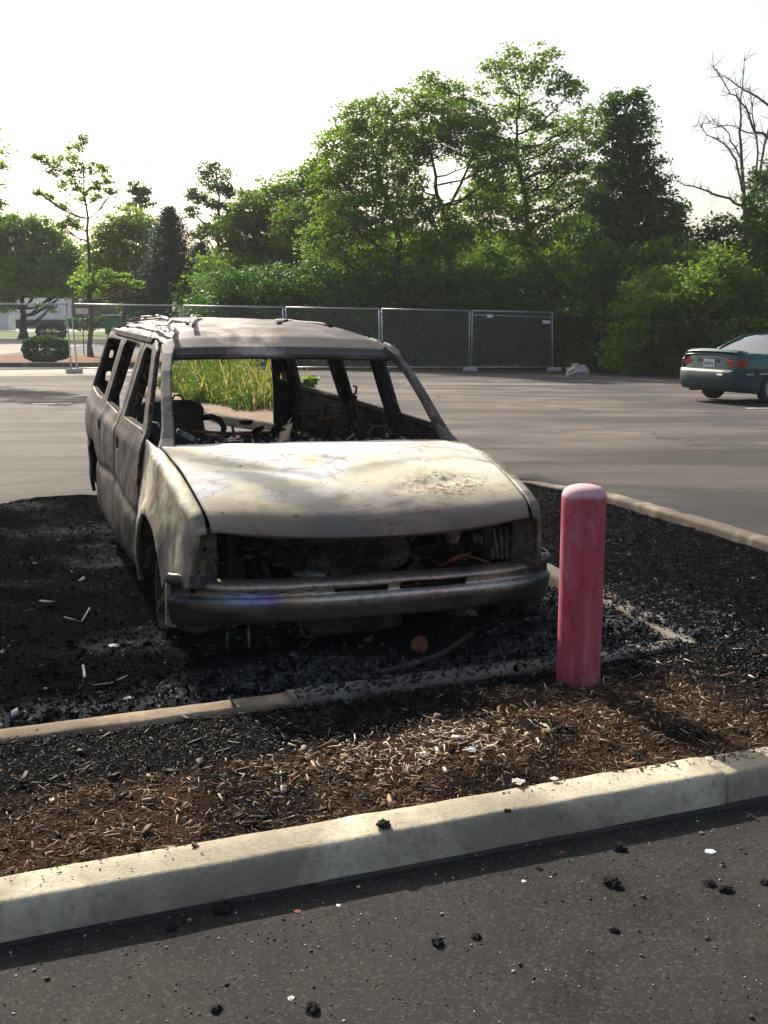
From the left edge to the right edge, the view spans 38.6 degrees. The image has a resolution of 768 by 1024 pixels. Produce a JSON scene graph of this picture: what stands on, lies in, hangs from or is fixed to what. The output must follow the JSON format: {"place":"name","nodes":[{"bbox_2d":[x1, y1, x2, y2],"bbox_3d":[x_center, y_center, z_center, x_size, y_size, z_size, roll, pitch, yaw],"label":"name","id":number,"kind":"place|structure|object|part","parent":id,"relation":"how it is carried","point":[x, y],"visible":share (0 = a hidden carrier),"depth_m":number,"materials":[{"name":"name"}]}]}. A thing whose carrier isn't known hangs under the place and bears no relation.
{"place":"outdoors","nodes":[
{"label":"outdoors","id":0,"kind":"place"},
{"bbox_2d":[0,340,104,353],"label":"pavement","id":1,"kind":"structure","parent":0,"point":[5,345],"depth_m":57.90,"materials":[{"name":"concrete"}]},
{"bbox_2d":[35,322,66,337],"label":"clipped bush","id":2,"kind":"object","parent":1,"relation":"on","point":[61,328],"visible":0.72,"depth_m":64.59,"materials":[{"name":"green plant"}]},
{"bbox_2d":[0,326,104,331],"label":"truck yard","id":3,"kind":"structure","parent":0,"point":[29,329],"depth_m":101.45,"materials":[{"name":"asphalt"}]},
{"bbox_2d":[0,309,15,330],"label":"white cabin","id":4,"kind":"object","parent":3,"relation":"on","point":[6,320],"visible":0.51,"depth_m":97.66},
{"bbox_2d":[6,298,71,327],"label":"box trailer","id":5,"kind":"object","parent":3,"relation":"on","point":[55,317],"visible":0.38,"depth_m":115.00,"materials":[{"name":"metal"}]},
{"bbox_2d":[0,332,107,339],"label":"grass verge","id":6,"kind":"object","parent":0,"point":[96,335],"depth_m":79.01,"materials":[{"name":"plant"}]},
{"bbox_2d":[0,211,87,338],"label":"shade tree","id":7,"kind":"object","parent":6,"relation":"on","point":[37,268],"visible":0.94,"depth_m":67.39,"materials":[{"name":"green plant"}]},
{"bbox_2d":[63,314,107,331],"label":"hedge","id":8,"kind":"object","parent":6,"relation":"on","point":[77,326],"visible":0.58,"depth_m":78.47,"materials":[{"name":"green plant"}]},
{"bbox_2d":[103,315,128,333],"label":"dumpster","id":9,"kind":"object","parent":6,"relation":"on","point":[115,319],"visible":0.48,"depth_m":76.20,"materials":[{"name":"green metal"}]},
{"bbox_2d":[0,355,161,362],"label":"planting bed","id":10,"kind":"object","parent":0,"point":[82,358],"visible":0.31,"depth_m":40.08,"materials":[{"name":"soil"}]},
{"bbox_2d":[20,335,70,361],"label":"clipped bush","id":11,"kind":"object","parent":10,"relation":"on","point":[55,342],"visible":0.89,"depth_m":36.14,"materials":[{"name":"green plant"}]},
{"bbox_2d":[26,133,144,356],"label":"slim tree","id":12,"kind":"object","parent":10,"relation":"on","point":[90,287],"visible":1,"depth_m":40.53,"materials":[{"name":"green plant"}]},
{"bbox_2d":[0,343,457,360],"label":"road","id":13,"kind":"structure","parent":0,"point":[97,349],"depth_m":48.78,"materials":[{"name":"asphalt"}]},
{"bbox_2d":[76,308,87,354],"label":"notice board","id":14,"kind":"object","parent":13,"relation":"on","point":[85,310],"visible":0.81,"depth_m":43.28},
{"bbox_2d":[145,229,156,291],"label":"light pole","id":15,"kind":"object","parent":13,"relation":"on","point":[146,238],"visible":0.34,"depth_m":60.28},
{"bbox_2d":[0,494,661,728],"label":"scorched ground","id":16,"kind":"structure","parent":0,"point":[66,576],"depth_m":5.58,"materials":[{"name":"soil"}]},
{"bbox_2d":[64,607,89,622],"bbox_3d":[-1.692,0.567,6.009,0.120,0.010,0.290,-1,10,-7],"label":"burnt strip","id":17,"kind":"object","parent":16,"relation":"on","point":[85,615],"visible":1,"depth_m":5.93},
{"bbox_2d":[78,664,85,689],"bbox_3d":[-1.372,0.751,4.997,0.032,0.012,0.330,-2,11,-12],"label":"burnt strip","id":18,"kind":"object","parent":16,"relation":"on","point":[84,675],"visible":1,"depth_m":5.00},
{"bbox_2d":[93,675,127,686],"bbox_3d":[-1.220,0.764,4.927,0.046,0.010,0.191,9,14,41],"label":"burnt strip","id":19,"kind":"object","parent":16,"relation":"on","point":[104,684],"visible":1,"depth_m":4.89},
{"bbox_2d":[85,314,549,651],"bbox_3d":[-0.890,-0.522,7.634,2.058,1.668,5.495,-2,11,-19],"label":"burnt car","id":20,"kind":"object","parent":16,"relation":"on","point":[348,510],"visible":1,"depth_m":5.57,"materials":[{"name":"metal"}]},
{"bbox_3d":[-1.803,-0.562,7.617,0.305,1.372,1.080,-2,11,-19],"label":"rear door","id":21,"kind":"part","parent":20,"relation":"part of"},
{"bbox_3d":[-1.452,-0.367,6.626,0.293,1.363,1.033,-2,11,-19],"label":"front door","id":22,"kind":"part","parent":20,"relation":"part of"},
{"bbox_3d":[-0.165,-0.633,8.175,0.305,1.372,1.080,-2,11,-19],"label":"rear door","id":23,"kind":"part","parent":20,"relation":"part of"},
{"bbox_3d":[0.177,-0.438,7.181,0.293,1.363,1.033,-2,11,-19],"label":"front door","id":24,"kind":"part","parent":20,"relation":"part of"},
{"bbox_2d":[0,521,648,728],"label":"burnt flakes","id":25,"kind":"object","parent":16,"relation":"on","point":[93,666],"visible":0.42,"depth_m":5.20,"materials":[{"name":"grey wood"}]},
{"bbox_2d":[0,495,662,728],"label":"burnt debris","id":26,"kind":"object","parent":16,"relation":"on","point":[258,685],"visible":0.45,"depth_m":5.29,"materials":[{"name":"black wood"}]},
{"bbox_2d":[410,636,427,651],"bbox_3d":[0.168,0.638,5.243,0.084,0.080,0.055,0,10,0],"label":"fallen pulley","id":27,"kind":"object","parent":16,"relation":"on","point":[418,642],"visible":1,"depth_m":5.24,"materials":[{"name":"metal"}]},
{"bbox_2d":[374,629,478,674],"bbox_3d":[0.241,0.665,5.173,0.107,0.065,0.740,10,14,43],"label":"burnt hose","id":28,"kind":"object","parent":16,"relation":"on","point":[429,658],"visible":0.91,"depth_m":5.05,"materials":[{"name":"rubber"}]},
{"bbox_2d":[0,801,767,1023],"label":"front road","id":29,"kind":"structure","parent":0,"point":[498,916],"depth_m":2.94,"materials":[{"name":"asphalt"}]},
{"bbox_2d":[165,922,177,931],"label":"char clump","id":30,"kind":"object","parent":29,"relation":"on","point":[172,926],"visible":1,"depth_m":3.03,"materials":[{"name":"soil"}]},
{"bbox_2d":[210,1004,222,1014],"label":"char clump","id":31,"kind":"object","parent":29,"relation":"on","point":[216,1009],"visible":1,"depth_m":2.68,"materials":[{"name":"soil"}]},
{"bbox_2d":[212,900,233,914],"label":"char clump","id":32,"kind":"object","parent":29,"relation":"on","point":[226,906],"visible":1,"depth_m":3.12,"materials":[{"name":"soil"}]},
{"bbox_2d":[303,1001,320,1015],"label":"char clump","id":33,"kind":"object","parent":29,"relation":"on","point":[312,1008],"visible":1,"depth_m":2.67,"materials":[{"name":"soil"}]},
{"bbox_2d":[0,757,725,942],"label":"front kerb","id":34,"kind":"structure","parent":29,"relation":"on","point":[150,882],"depth_m":3.34,"materials":[{"name":"concrete"}]},
{"bbox_2d":[376,818,390,828],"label":"char clump","id":35,"kind":"object","parent":34,"relation":"on","point":[382,823],"visible":1,"depth_m":3.39,"materials":[{"name":"soil"}]},
{"bbox_2d":[4,740,767,885],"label":"kerb crumbs","id":36,"kind":"object","parent":34,"relation":"on","point":[470,795],"visible":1,"depth_m":3.25,"materials":[{"name":"concrete"}]},
{"bbox_2d":[3,799,767,1023],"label":"road grit","id":37,"kind":"object","parent":29,"relation":"on","point":[722,864],"visible":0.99,"depth_m":3.00,"materials":[{"name":"gravel"}]},
{"bbox_2d":[431,937,443,947],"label":"char clump","id":38,"kind":"object","parent":29,"relation":"on","point":[437,942],"visible":1,"depth_m":2.96,"materials":[{"name":"soil"}]},
{"bbox_2d":[470,932,480,939],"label":"char clump","id":39,"kind":"object","parent":29,"relation":"on","point":[476,935],"visible":1,"depth_m":2.99,"materials":[{"name":"black"}]},
{"bbox_2d":[601,875,622,888],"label":"char clump","id":40,"kind":"object","parent":29,"relation":"on","point":[614,881],"visible":1,"depth_m":3.26,"materials":[{"name":"black"}]},
{"bbox_2d":[609,926,619,932],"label":"char clump","id":41,"kind":"object","parent":29,"relation":"on","point":[613,929],"visible":1,"depth_m":3.02,"materials":[{"name":"black"}]},
{"bbox_2d":[613,842,627,851],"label":"char clump","id":42,"kind":"object","parent":29,"relation":"on","point":[619,846],"visible":1,"depth_m":3.48,"materials":[{"name":"black"}]},
{"bbox_2d":[702,878,715,886],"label":"char clump","id":43,"kind":"object","parent":29,"relation":"on","point":[709,883],"visible":1,"depth_m":3.26,"materials":[{"name":"black"}]},
{"bbox_2d":[705,849,715,853],"bbox_3d":[1.034,1.075,3.470,0.034,0.005,0.030,0,10,1],"label":"litter chip","id":44,"kind":"object","parent":29,"relation":"on","point":[710,851],"visible":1,"depth_m":3.47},
{"bbox_2d":[718,885,735,893],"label":"char clump","id":45,"kind":"object","parent":29,"relation":"on","point":[726,889],"visible":1,"depth_m":3.23,"materials":[{"name":"black"}]},
{"bbox_2d":[759,879,767,885],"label":"char clump","id":46,"kind":"object","parent":29,"relation":"on","point":[763,882],"visible":1,"depth_m":3.27,"materials":[{"name":"black"}]},
{"bbox_2d":[0,483,767,876],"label":"mulch bed","id":47,"kind":"object","parent":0,"point":[372,761],"visible":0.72,"depth_m":4.09,"materials":[{"name":"wood"}]},
{"bbox_2d":[512,778,525,784],"bbox_3d":[0.454,0.911,3.709,0.047,0.008,0.043,9,14,40],"label":"litter chip","id":48,"kind":"object","parent":47,"relation":"on","point":[517,781],"visible":1,"depth_m":3.70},
{"bbox_2d":[284,582,767,716],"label":"ash crumbs","id":49,"kind":"object","parent":47,"relation":"on","point":[373,678],"visible":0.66,"depth_m":4.96,"materials":[{"name":"grey"}]},
{"bbox_2d":[556,483,606,688],"bbox_3d":[0.850,0.378,4.736,0.189,1.008,0.189,0,10,0],"label":"bollard","id":50,"kind":"object","parent":47,"relation":"on","point":[582,543],"visible":0.9,"depth_m":4.65,"materials":[{"name":"red paint"}]},
{"bbox_2d":[520,478,767,678],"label":"charred litter","id":51,"kind":"object","parent":47,"relation":"on","point":[725,618],"visible":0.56,"depth_m":6.67,"materials":[{"name":"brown wood"}]},
{"bbox_2d":[0,367,767,448],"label":"parking lot","id":52,"kind":"structure","parent":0,"point":[546,411],"depth_m":19.49,"materials":[{"name":"asphalt"}]},
{"bbox_2d":[34,403,71,403],"bbox_3d":[-6.250,-2.045,20.643,0.716,0.002,0.150,-2,11,-12],"label":"painted line","id":53,"kind":"object","parent":52,"relation":"on","point":[53,403],"visible":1,"depth_m":20.65,"materials":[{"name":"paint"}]},
{"bbox_2d":[0,369,174,375],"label":"lot edge strip","id":54,"kind":"object","parent":52,"relation":"on","point":[61,372],"visible":0.37,"depth_m":31.22,"materials":[{"name":"concrete"}]},
{"bbox_2d":[0,126,18,226],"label":"overhanging tree","id":55,"kind":"object","parent":54,"relation":"on","point":[2,167],"visible":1,"depth_m":28.80,"materials":[{"name":"green plant"}]},
{"bbox_2d":[0,303,71,369],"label":"chain link fence","id":56,"kind":"object","parent":54,"relation":"on","point":[67,328],"visible":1,"depth_m":30.43,"materials":[{"name":"metal"}]},
{"bbox_2d":[65,368,82,373],"bbox_3d":[-8.740,-3.980,30.887,0.454,0.140,0.214,-6,12,-31],"label":"concrete block","id":57,"kind":"object","parent":54,"relation":"on","point":[74,370],"depth_m":30.80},
{"bbox_2d":[70,303,182,368],"bbox_3d":[-7.324,-4.985,31.312,3.092,1.916,0.044,-4,11,-20],"label":"chain link fence","id":58,"kind":"object","parent":57,"relation":"on","point":[124,305],"visible":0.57,"depth_m":31.03,"materials":[{"name":"metal"}]},
{"bbox_2d":[143,383,272,430],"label":"curb","id":59,"kind":"structure","parent":52,"relation":"on","point":[228,420],"depth_m":16.43,"materials":[{"name":"concrete"}]},
{"bbox_2d":[146,386,272,421],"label":"weed island","id":60,"kind":"structure","parent":59,"relation":"on","point":[265,414],"depth_m":17.51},
{"bbox_2d":[156,352,308,410],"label":"weeds","id":61,"kind":"object","parent":60,"relation":"on","point":[232,384],"visible":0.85,"depth_m":19.52,"materials":[{"name":"plant"}]},
{"bbox_2d":[300,375,320,388],"bbox_3d":[-1.304,-2.085,18.513,0.486,0.484,0.471,0,10,0],"label":"sprout","id":62,"kind":"object","parent":60,"relation":"on","point":[310,381],"visible":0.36,"depth_m":18.43,"materials":[{"name":"green plant"}]},
{"bbox_2d":[565,363,588,376],"bbox_3d":[5.785,-4.266,32.740,0.799,0.440,0.761,-6,12,-28],"label":"rubble block","id":63,"kind":"object","parent":52,"relation":"on","point":[576,370],"depth_m":32.50,"materials":[{"name":"concrete"}]},
{"bbox_2d":[680,334,767,403],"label":"parked saloon","id":64,"kind":"object","parent":52,"relation":"on","point":[739,364],"visible":1,"depth_m":21.20,"materials":[{"name":"teal paint"}]},
{"bbox_3d":[-2.954,-4.299,33.067,0.454,0.140,0.214,-4,11,-20],"label":"concrete block","id":65,"kind":"object","parent":52,"relation":"on","visible":0},
{"bbox_2d":[183,305,283,367],"bbox_3d":[-4.413,-5.139,32.370,3.012,1.921,0.042,-4,11,-20],"label":"chain link fence","id":66,"kind":"object","parent":65,"relation":"on","point":[252,307],"visible":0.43,"depth_m":32.30,"materials":[{"name":"metal"}]},
{"bbox_3d":[-0.091,-4.443,34.110,0.454,0.140,0.214,-4,11,-20],"label":"concrete block","id":67,"kind":"object","parent":52,"relation":"on","visible":0},
{"bbox_2d":[285,307,379,367],"bbox_3d":[-1.541,-5.285,33.415,3.012,1.925,0.042,-4,11,-20],"label":"chain link fence","id":68,"kind":"object","parent":67,"relation":"on","point":[315,308],"visible":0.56,"depth_m":33.39,"materials":[{"name":"metal"}]},
{"bbox_2d":[0,447,767,946],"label":"drive aisle","id":69,"kind":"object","parent":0,"point":[726,485],"visible":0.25,"depth_m":11.23,"materials":[{"name":"asphalt"}]},
{"bbox_2d":[0,0,767,257],"label":"sky","id":70,"kind":"structure","parent":0,"point":[246,85],"materials":[{"name":"white"}]},
{"bbox_2d":[159,354,677,375],"bbox_3d":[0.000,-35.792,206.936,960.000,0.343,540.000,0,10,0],"label":"ground","id":71,"kind":"structure","parent":0,"point":[496,370],"depth_m":36.57,"materials":[{"name":"soil"}]},
{"bbox_2d":[0,253,173,326],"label":"distant wood","id":72,"kind":"object","parent":71,"relation":"on","point":[100,309],"visible":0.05,"depth_m":123.55,"materials":[{"name":"green plant"}]},
{"bbox_2d":[0,360,174,367],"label":"planting kerb","id":73,"kind":"structure","parent":71,"relation":"on","point":[63,364],"depth_m":34.87,"materials":[{"name":"concrete"}]},
{"bbox_2d":[70,202,159,325],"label":"yellow green tree","id":74,"kind":"object","parent":71,"relation":"on","point":[115,240],"visible":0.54,"depth_m":60.99,"materials":[{"name":"green plant"}]},
{"bbox_2d":[115,156,159,320],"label":"bushy tree","id":75,"kind":"object","parent":71,"relation":"on","point":[140,193],"visible":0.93,"depth_m":69.28,"materials":[{"name":"green plant"}]},
{"bbox_2d":[0,692,292,743],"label":"kerb","id":76,"kind":"structure","parent":71,"relation":"on","point":[106,723],"depth_m":4.34,"materials":[{"name":"concrete"}]},
{"bbox_2d":[228,695,236,707],"bbox_3d":[-0.617,0.769,4.450,0.028,0.010,0.127,-2,11,-12],"label":"burnt strip","id":77,"kind":"object","parent":76,"relation":"on","point":[232,701],"visible":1,"depth_m":4.45,"materials":[{"name":"metal"}]},
{"bbox_2d":[119,203,205,323],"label":"dark conifer","id":78,"kind":"object","parent":71,"relation":"on","point":[169,239],"visible":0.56,"depth_m":55.97,"materials":[{"name":"green plant"}]},
{"bbox_2d":[168,240,215,313],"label":"dark conifer","id":79,"kind":"object","parent":71,"relation":"on","point":[201,246],"visible":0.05,"depth_m":58.15,"materials":[{"name":"green plant"}]},
{"bbox_2d":[177,159,262,260],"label":"ragged spruce","id":80,"kind":"object","parent":71,"relation":"on","point":[220,187],"visible":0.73,"depth_m":53.48,"materials":[{"name":"green plant"}]},
{"bbox_2d":[166,263,293,364],"bbox_3d":[-5.695,-6.758,38.978,5.052,4.095,4.540,0,10,0],"label":"shrub","id":81,"kind":"object","parent":71,"relation":"on","point":[236,296],"visible":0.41,"depth_m":38.08,"materials":[{"name":"green plant"}]},
{"bbox_2d":[181,152,360,300],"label":"bushy tree","id":82,"kind":"object","parent":71,"relation":"on","point":[261,213],"visible":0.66,"depth_m":50.43,"materials":[{"name":"green plant"}]},
{"bbox_2d":[216,256,355,364],"bbox_3d":[-3.417,-6.847,39.161,5.018,4.496,4.178,0,10,0],"label":"shrub","id":83,"kind":"object","parent":71,"relation":"on","point":[301,296],"visible":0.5,"depth_m":38.34,"materials":[{"name":"green plant"}]},
{"bbox_2d":[299,256,421,366],"bbox_3d":[-1.138,-6.917,39.485,5.333,4.586,5.171,0,10,0],"label":"shrub","id":84,"kind":"object","parent":71,"relation":"on","point":[350,293],"visible":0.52,"depth_m":38.60,"materials":[{"name":"green plant"}]},
{"bbox_2d":[291,87,467,343],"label":"locust tree","id":85,"kind":"object","parent":71,"relation":"on","point":[353,221],"visible":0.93,"depth_m":40.74,"materials":[{"name":"green plant"}]},
{"bbox_2d":[286,241,548,329],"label":"bushy tree","id":86,"kind":"object","parent":71,"relation":"on","point":[327,265],"visible":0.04,"depth_m":48.41,"materials":[{"name":"green plant"}]},
{"bbox_2d":[353,258,487,365],"bbox_3d":[1.130,-6.967,39.640,5.248,4.438,4.213,0,10,0],"label":"shrub","id":87,"kind":"object","parent":71,"relation":"on","point":[417,295],"visible":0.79,"depth_m":39.10,"materials":[{"name":"green plant"}]},
{"bbox_2d":[163,204,765,354],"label":"background wood","id":88,"kind":"object","parent":71,"relation":"on","point":[186,291],"depth_m":52.39,"materials":[{"name":"green plant"}]},
{"bbox_2d":[378,67,552,358],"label":"locust tree","id":89,"kind":"object","parent":71,"relation":"on","point":[457,123],"visible":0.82,"depth_m":42.44,"materials":[{"name":"green plant"}]},
{"bbox_2d":[463,367,477,371],"bbox_3d":[2.773,-4.582,35.153,0.454,0.140,0.214,-4,11,-20],"label":"concrete block","id":90,"kind":"object","parent":71,"relation":"on","point":[470,369],"depth_m":35.06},
{"bbox_2d":[381,308,469,367],"bbox_3d":[1.332,-5.427,34.461,3.012,1.930,0.042,-4,11,-20],"label":"chain link fence","id":91,"kind":"object","parent":90,"relation":"on","point":[423,366],"visible":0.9,"depth_m":34.50,"materials":[{"name":"metal"}]},
{"bbox_2d":[414,259,551,366],"bbox_3d":[3.566,-6.922,39.455,5.128,4.431,4.848,0,10,0],"label":"shrub","id":92,"kind":"object","parent":71,"relation":"on","point":[483,294],"visible":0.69,"depth_m":38.80,"materials":[{"name":"green plant"}]},
{"bbox_2d":[286,640,683,706],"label":"kerb","id":93,"kind":"structure","parent":71,"relation":"on","point":[345,695],"depth_m":4.79,"materials":[{"name":"concrete"}]},
{"bbox_2d":[473,248,600,368],"bbox_3d":[5.670,-7.099,39.438,5.184,4.740,5.092,0,10,0],"label":"shrub","id":94,"kind":"object","parent":71,"relation":"on","point":[542,287],"visible":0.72,"depth_m":38.86,"materials":[{"name":"green plant"}]},
{"bbox_2d":[464,40,616,355],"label":"locust tree","id":95,"kind":"object","parent":71,"relation":"on","point":[575,128],"visible":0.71,"depth_m":44.62,"materials":[{"name":"green plant"}]},
{"bbox_2d":[547,367,561,371],"bbox_3d":[5.636,-4.715,36.197,0.454,0.140,0.214,-4,11,-20],"label":"concrete block","id":96,"kind":"object","parent":71,"relation":"on","point":[554,369],"depth_m":36.10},
{"bbox_2d":[471,310,553,367],"bbox_3d":[4.185,-5.563,35.501,2.972,1.935,0.045,-4,11,-20],"label":"chain link fence","id":97,"kind":"object","parent":96,"relation":"on","point":[510,315],"visible":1,"depth_m":35.46,"materials":[{"name":"metal"}]},
{"bbox_2d":[530,234,660,372],"bbox_3d":[7.277,-6.885,37.167,4.505,4.957,4.465,0,10,0],"label":"shrub","id":98,"kind":"object","parent":71,"relation":"on","point":[609,267],"visible":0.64,"depth_m":36.72,"materials":[{"name":"green plant"}]},
{"bbox_2d":[547,563,696,644],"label":"stall kerb","id":99,"kind":"structure","parent":71,"relation":"on","point":[554,573],"depth_m":5.83,"materials":[{"name":"concrete"}]},
{"bbox_2d":[566,85,700,351],"bbox_3d":[9.342,-10.263,40.083,5.117,10.008,4.878,0,10,0],"label":"ivy clad tree","id":100,"kind":"object","parent":71,"relation":"on","point":[632,205],"visible":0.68,"depth_m":39.28,"materials":[{"name":"green plant"}]},
{"bbox_2d":[520,480,767,551],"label":"island kerb","id":101,"kind":"structure","parent":71,"relation":"on","point":[732,533],"depth_m":8.53,"materials":[{"name":"concrete"}]},
{"bbox_2d":[618,277,689,375],"bbox_3d":[8.354,-5.711,33.862,1.916,3.025,3.008,6,12,30],"label":"tree","id":102,"kind":"object","parent":71,"relation":"on","point":[644,300],"visible":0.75,"depth_m":33.17,"materials":[{"name":"green plant"}]},
{"bbox_2d":[587,262,725,375],"bbox_3d":[8.964,-5.904,35.031,5.175,4.110,5.035,0,10,0],"label":"shrub","id":103,"kind":"object","parent":71,"relation":"on","point":[636,361],"visible":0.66,"depth_m":34.27,"materials":[{"name":"green plant"}]},
{"bbox_2d":[641,237,767,376],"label":"shrub","id":104,"kind":"object","parent":71,"relation":"on","point":[718,266],"visible":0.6,"depth_m":33.24,"materials":[{"name":"green plant"}]},
{"bbox_2d":[660,49,767,298],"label":"bare tree","id":105,"kind":"object","parent":71,"relation":"on","point":[740,154],"visible":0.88,"depth_m":37.48,"materials":[{"name":"grey plant"}]},
{"bbox_2d":[678,210,750,267],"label":"shrub","id":106,"kind":"object","parent":71,"relation":"on","point":[714,233],"visible":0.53,"depth_m":37.32,"materials":[{"name":"green plant"}]},
{"bbox_2d":[684,258,767,341],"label":"tree","id":107,"kind":"object","parent":71,"relation":"on","point":[716,281],"visible":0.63,"depth_m":33.04,"materials":[{"name":"green plant"}]},
{"bbox_2d":[697,195,767,348],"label":"shrub","id":108,"kind":"object","parent":71,"relation":"on","point":[762,236],"visible":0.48,"depth_m":34.03,"materials":[{"name":"green plant"}]},
{"bbox_2d":[701,747,767,802],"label":"front kerb","id":109,"kind":"structure","parent":71,"relation":"on","point":[747,777],"depth_m":3.87,"materials":[{"name":"concrete"}]},
{"bbox_2d":[723,156,767,331],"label":"shrub","id":110,"kind":"object","parent":71,"relation":"on","point":[761,177],"visible":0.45,"depth_m":36.59,"materials":[{"name":"green plant"}]},
{"bbox_2d":[628,228,709,371],"bbox_3d":[9.767,-7.167,37.345,2.928,4.808,2.972,7,12,33],"label":"tree","id":111,"kind":"object","parent":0,"point":[667,255],"visible":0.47,"depth_m":36.76,"materials":[{"name":"green plant"}]}
]}

